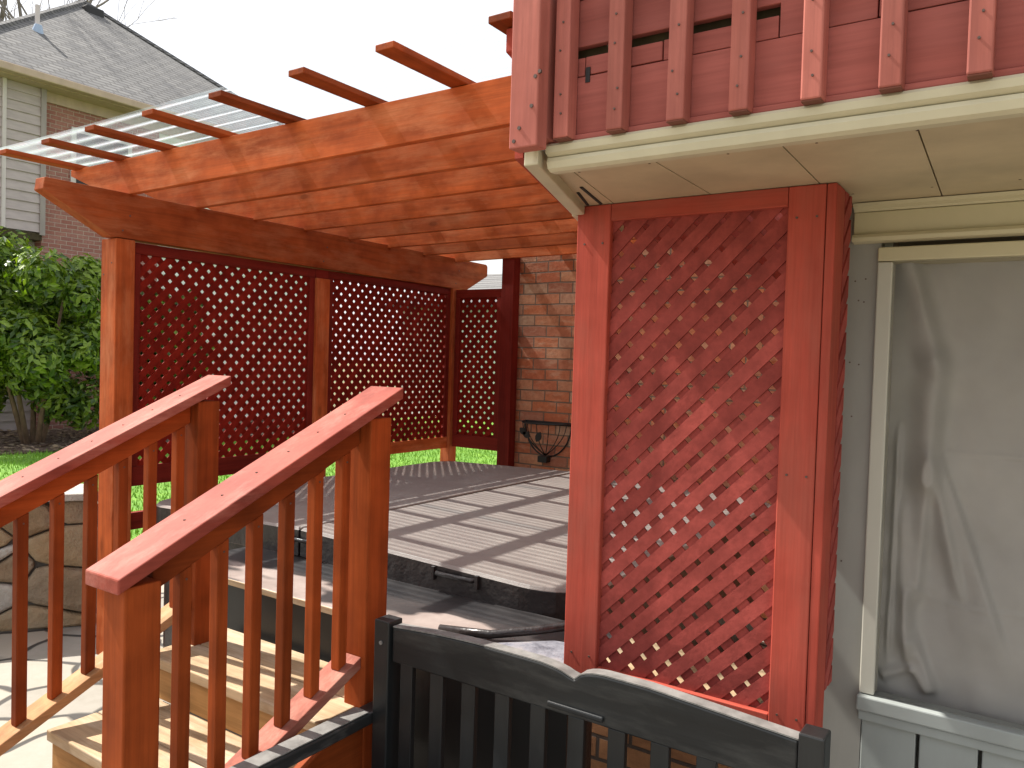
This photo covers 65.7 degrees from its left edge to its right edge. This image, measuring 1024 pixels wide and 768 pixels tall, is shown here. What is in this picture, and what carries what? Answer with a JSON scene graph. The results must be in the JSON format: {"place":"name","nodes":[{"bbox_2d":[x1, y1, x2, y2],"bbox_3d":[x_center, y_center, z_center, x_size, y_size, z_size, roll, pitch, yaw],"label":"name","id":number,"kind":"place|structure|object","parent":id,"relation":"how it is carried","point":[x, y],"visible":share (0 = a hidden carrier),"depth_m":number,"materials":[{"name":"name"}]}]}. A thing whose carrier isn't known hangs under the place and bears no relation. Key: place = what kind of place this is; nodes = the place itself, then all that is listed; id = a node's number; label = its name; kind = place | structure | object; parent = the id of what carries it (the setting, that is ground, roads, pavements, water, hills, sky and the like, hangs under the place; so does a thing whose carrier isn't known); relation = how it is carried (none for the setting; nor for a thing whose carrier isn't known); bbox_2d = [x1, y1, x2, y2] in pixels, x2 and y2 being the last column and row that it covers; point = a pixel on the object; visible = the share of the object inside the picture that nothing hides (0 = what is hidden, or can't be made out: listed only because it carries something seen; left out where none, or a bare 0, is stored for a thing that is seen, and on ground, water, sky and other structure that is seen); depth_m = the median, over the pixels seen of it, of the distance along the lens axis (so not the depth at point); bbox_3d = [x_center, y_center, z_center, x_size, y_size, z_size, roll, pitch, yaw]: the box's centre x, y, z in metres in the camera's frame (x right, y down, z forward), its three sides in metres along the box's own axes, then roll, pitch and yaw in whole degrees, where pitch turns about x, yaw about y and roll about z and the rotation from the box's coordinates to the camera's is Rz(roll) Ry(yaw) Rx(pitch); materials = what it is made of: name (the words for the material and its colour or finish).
{"place":"outdoors","nodes":[
{"label":"outdoors","id":0,"kind":"place"},
{"bbox_2d":[0,416,496,539],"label":"green lawn","id":1,"kind":"structure","parent":0,"point":[134,535],"depth_m":12.58,"materials":[{"name":"green plant"}]},
{"bbox_2d":[0,0,513,360],"label":"sky","id":2,"kind":"structure","parent":0,"point":[233,43],"materials":[{"name":"white"}]},
{"bbox_2d":[0,585,766,767],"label":"patio","id":3,"kind":"structure","parent":0,"point":[33,749],"depth_m":3.92,"materials":[{"name":"beige concrete"}]},
{"bbox_2d":[0,484,97,631],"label":"stone wall","id":4,"kind":"structure","parent":3,"relation":"on","point":[38,563],"depth_m":4.75,"materials":[{"name":"beige stone"}]},
{"bbox_2d":[47,628,362,767],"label":"staircase","id":5,"kind":"structure","parent":3,"relation":"on","point":[76,743],"depth_m":2.56,"materials":[{"name":"beige wood"}]},
{"bbox_2d":[0,375,230,755],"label":"stair railing","id":6,"kind":"object","parent":5,"relation":"on","point":[187,416],"visible":0.8,"depth_m":2.64,"materials":[{"name":"brown wood"}]},
{"bbox_2d":[85,386,402,767],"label":"stair railing","id":7,"kind":"object","parent":3,"relation":"on","point":[351,438],"visible":0.98,"depth_m":2.14,"materials":[{"name":"brown wood"}]},
{"bbox_2d":[0,11,635,654],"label":"pergola","id":8,"kind":"object","parent":3,"relation":"on","point":[438,189],"visible":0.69,"depth_m":4.28,"materials":[{"name":"brown wood"}]},
{"bbox_2d":[131,242,329,529],"bbox_3d":[-1.732,0.355,4.992,0.083,2.285,1.426,3,2,34],"label":"privacy screen","id":9,"kind":"object","parent":8,"relation":"attached to","point":[315,340],"visible":0.67,"depth_m":4.95,"materials":[{"name":"brown wood"}]},
{"bbox_2d":[327,271,450,453],"bbox_3d":[-0.930,-0.127,6.131,0.036,1.343,1.364,3,2,34],"label":"privacy screen","id":10,"kind":"object","parent":8,"relation":"attached to","point":[418,443],"visible":0.78,"depth_m":6.17,"materials":[{"name":"brown wood"}]},
{"bbox_2d":[156,461,770,767],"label":"hot tub","id":11,"kind":"object","parent":3,"relation":"on","point":[493,534],"visible":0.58,"depth_m":3.63,"materials":[{"name":"plastic"}]},
{"bbox_2d":[190,547,765,767],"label":"tub surround","id":12,"kind":"object","parent":3,"relation":"on","point":[410,604],"visible":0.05,"depth_m":2.75,"materials":[{"name":"grey painted wood"}]},
{"bbox_2d":[499,641,563,662],"bbox_3d":[0.094,0.822,2.481,0.304,0.010,0.199,3,2,34],"label":"slate tile","id":13,"kind":"object","parent":12,"relation":"on","point":[553,649],"visible":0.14,"depth_m":2.46,"materials":[{"name":"grey stone"}]},
{"bbox_2d":[452,258,519,465],"bbox_3d":[-0.237,0.229,6.572,0.588,2.530,0.090,3,2,34],"label":"privacy screen","id":14,"kind":"object","parent":3,"relation":"on","point":[503,388],"visible":0.96,"depth_m":6.50,"materials":[{"name":"red wood"}]},
{"bbox_2d":[229,614,830,767],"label":"bench","id":15,"kind":"object","parent":3,"relation":"on","point":[663,719],"visible":1,"depth_m":2.05,"materials":[{"name":"black wood"}]},
{"bbox_2d":[514,73,1023,767],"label":"house","id":16,"kind":"structure","parent":3,"relation":"on","point":[928,647],"depth_m":1.98,"materials":[{"name":"grey wood"}]},
{"bbox_2d":[519,420,570,462],"bbox_3d":[0.231,0.461,6.243,0.446,0.325,0.199,3,2,34],"label":"wall basket","id":17,"kind":"object","parent":16,"relation":"attached to","point":[542,457],"depth_m":6.23,"materials":[{"name":"black metal"}]},
{"bbox_2d":[564,183,851,731],"bbox_3d":[0.483,0.190,2.066,0.672,1.324,0.164,3,2,34],"label":"lattice screen","id":18,"kind":"object","parent":16,"relation":"attached to","point":[809,231],"visible":0.85,"depth_m":1.98,"materials":[{"name":"red wood"}]},
{"bbox_2d":[509,0,1023,278],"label":"balcony","id":19,"kind":"structure","parent":16,"relation":"attached to","point":[583,69],"depth_m":1.44,"materials":[{"name":"brown wood"}]},
{"bbox_2d":[856,240,1023,761],"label":"window","id":20,"kind":"structure","parent":16,"relation":"in","point":[942,641],"depth_m":1.99,"materials":[{"name":"grey glass"}]},
{"bbox_2d":[385,274,501,419],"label":"pale house","id":21,"kind":"structure","parent":0,"point":[491,281],"depth_m":23.48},
{"bbox_2d":[283,359,765,619],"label":"lawn","id":22,"kind":"structure","parent":0,"point":[356,364],"depth_m":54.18,"materials":[{"name":"green plant"}]},
{"bbox_2d":[0,0,201,26],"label":"bare tree","id":23,"kind":"object","parent":22,"relation":"on","point":[3,8],"visible":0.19,"depth_m":30.72,"materials":[{"name":"grey plant"}]},
{"bbox_2d":[0,418,303,455],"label":"mulch bed","id":24,"kind":"object","parent":22,"relation":"on","point":[48,440],"visible":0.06,"depth_m":14.39,"materials":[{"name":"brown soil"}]},
{"bbox_2d":[0,226,140,443],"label":"shrub","id":25,"kind":"object","parent":24,"relation":"on","point":[49,335],"visible":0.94,"depth_m":13.03,"materials":[{"name":"green plant"}]},
{"bbox_2d":[139,286,214,405],"bbox_3d":[-7.110,-0.527,16.022,2.528,3.177,2.429,3,2,34],"label":"shrub","id":26,"kind":"object","parent":24,"relation":"on","point":[162,346],"visible":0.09,"depth_m":15.58,"materials":[{"name":"green plant"}]},
{"bbox_2d":[0,0,306,430],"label":"neighbor house","id":27,"kind":"structure","parent":22,"relation":"on","point":[73,66],"depth_m":16.71,"materials":[{"name":"brick"},{"name":"pale siding"},{"name":"shingle"}]},
{"bbox_2d":[70,126,131,184],"bbox_3d":[-8.705,-4.483,16.840,0.051,1.620,1.300,3,2,34],"label":"window","id":28,"kind":"structure","parent":27,"relation":"in","point":[83,134],"depth_m":16.63,"materials":[{"name":"white glass"}]}
]}

